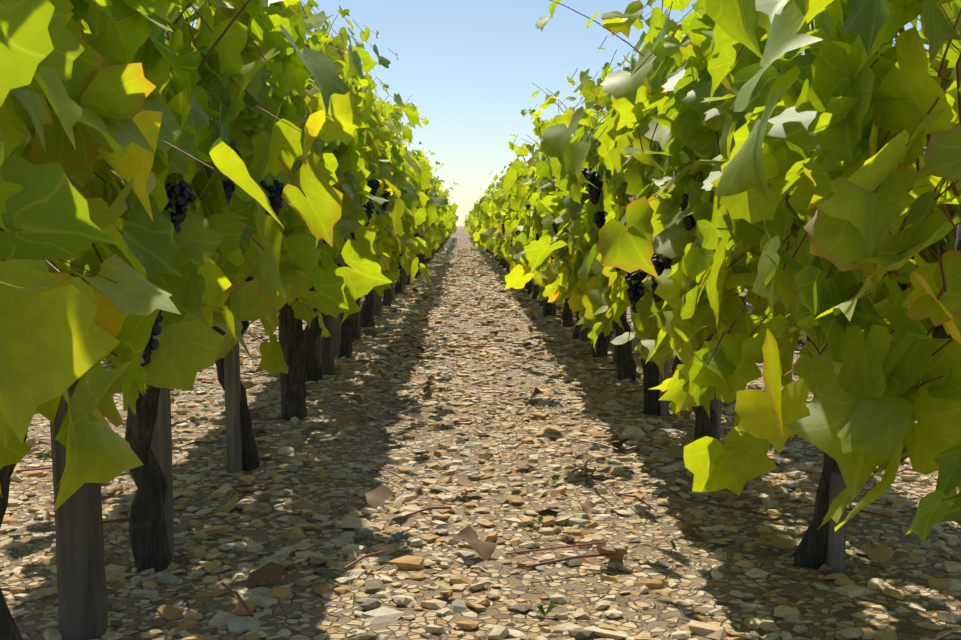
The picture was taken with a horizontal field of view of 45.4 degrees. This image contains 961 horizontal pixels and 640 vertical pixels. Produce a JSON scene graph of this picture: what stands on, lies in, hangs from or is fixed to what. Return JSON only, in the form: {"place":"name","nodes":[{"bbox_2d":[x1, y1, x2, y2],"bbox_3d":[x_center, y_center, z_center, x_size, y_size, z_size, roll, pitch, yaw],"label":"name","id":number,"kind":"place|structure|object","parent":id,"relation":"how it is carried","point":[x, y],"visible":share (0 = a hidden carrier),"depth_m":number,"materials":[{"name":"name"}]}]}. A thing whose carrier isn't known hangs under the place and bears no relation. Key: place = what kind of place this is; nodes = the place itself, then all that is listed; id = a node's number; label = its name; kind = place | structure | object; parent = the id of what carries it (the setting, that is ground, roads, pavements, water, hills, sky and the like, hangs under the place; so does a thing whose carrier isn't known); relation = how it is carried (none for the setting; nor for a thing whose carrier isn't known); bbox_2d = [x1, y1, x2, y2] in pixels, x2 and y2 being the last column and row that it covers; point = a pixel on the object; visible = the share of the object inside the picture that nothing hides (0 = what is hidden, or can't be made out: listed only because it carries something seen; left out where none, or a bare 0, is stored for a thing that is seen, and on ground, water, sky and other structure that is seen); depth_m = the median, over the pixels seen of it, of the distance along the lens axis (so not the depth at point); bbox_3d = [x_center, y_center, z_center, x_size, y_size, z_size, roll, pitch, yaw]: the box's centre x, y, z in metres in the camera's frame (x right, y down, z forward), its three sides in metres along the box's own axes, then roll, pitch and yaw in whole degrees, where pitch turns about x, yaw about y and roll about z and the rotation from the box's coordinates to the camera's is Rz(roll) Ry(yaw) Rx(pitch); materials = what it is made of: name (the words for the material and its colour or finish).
{"place":"outdoors","nodes":[
{"label":"outdoors","id":0,"kind":"place"},
{"bbox_2d":[0,226,960,639],"bbox_3d":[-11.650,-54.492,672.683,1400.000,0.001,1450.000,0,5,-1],"label":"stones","id":1,"kind":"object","parent":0,"point":[658,618],"depth_m":3.02,"materials":[{"name":"beige stone"}]},
{"bbox_2d":[40,276,798,615],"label":"weeds","id":2,"kind":"object","parent":1,"relation":"on","point":[540,518],"visible":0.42,"depth_m":3.56,"materials":[{"name":"green plant"}]},
{"bbox_2d":[49,235,846,639],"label":"wooden posts","id":3,"kind":"object","parent":1,"relation":"on","point":[81,583],"visible":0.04,"depth_m":2.28,"materials":[{"name":"grey wood"}]},
{"bbox_2d":[164,8,926,275],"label":"trellis wires","id":4,"kind":"object","parent":3,"relation":"attached to","point":[748,254],"depth_m":3.02,"materials":[{"name":"grey metal"}]},
{"bbox_2d":[0,221,960,639],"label":"vine trunks","id":5,"kind":"object","parent":1,"relation":"on","point":[148,539],"visible":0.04,"depth_m":3.73,"materials":[{"name":"brown wood"}]},
{"bbox_2d":[0,0,960,543],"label":"vine leaves","id":6,"kind":"object","parent":5,"relation":"attached to","point":[104,84],"visible":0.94,"depth_m":1.83,"materials":[{"name":"green plant"}]},
{"bbox_2d":[1,0,960,501],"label":"vine shoots","id":7,"kind":"object","parent":5,"relation":"attached to","point":[921,254],"visible":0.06,"depth_m":2.14,"materials":[{"name":"green plant"}]},
{"bbox_2d":[139,141,913,391],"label":"grape bunches","id":8,"kind":"object","parent":7,"relation":"hanging from","point":[180,196],"visible":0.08,"depth_m":2.88,"materials":[{"name":"food"}]},
{"bbox_2d":[0,248,960,639],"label":"ground stones","id":9,"kind":"object","parent":1,"relation":"on","point":[238,620],"visible":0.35,"depth_m":3.39,"materials":[{"name":"beige gravel"}]},
{"bbox_2d":[16,299,960,639],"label":"twigs","id":10,"kind":"object","parent":1,"relation":"on","point":[250,613],"visible":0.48,"depth_m":3.26,"materials":[{"name":"wood"}]},
{"bbox_2d":[37,288,959,589],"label":"fallen leaves","id":11,"kind":"object","parent":1,"relation":"on","point":[467,534],"visible":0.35,"depth_m":3.46,"materials":[{"name":"brown plant"}]},
{"bbox_2d":[398,119,946,276],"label":"vine leaves","id":12,"kind":"object","parent":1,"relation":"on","point":[481,221],"visible":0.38,"depth_m":14.25,"materials":[{"name":"green plant"}]},
{"bbox_2d":[189,0,928,225],"label":"sky","id":13,"kind":"structure","parent":0,"point":[471,67],"materials":[{"name":"blue"}]}
]}

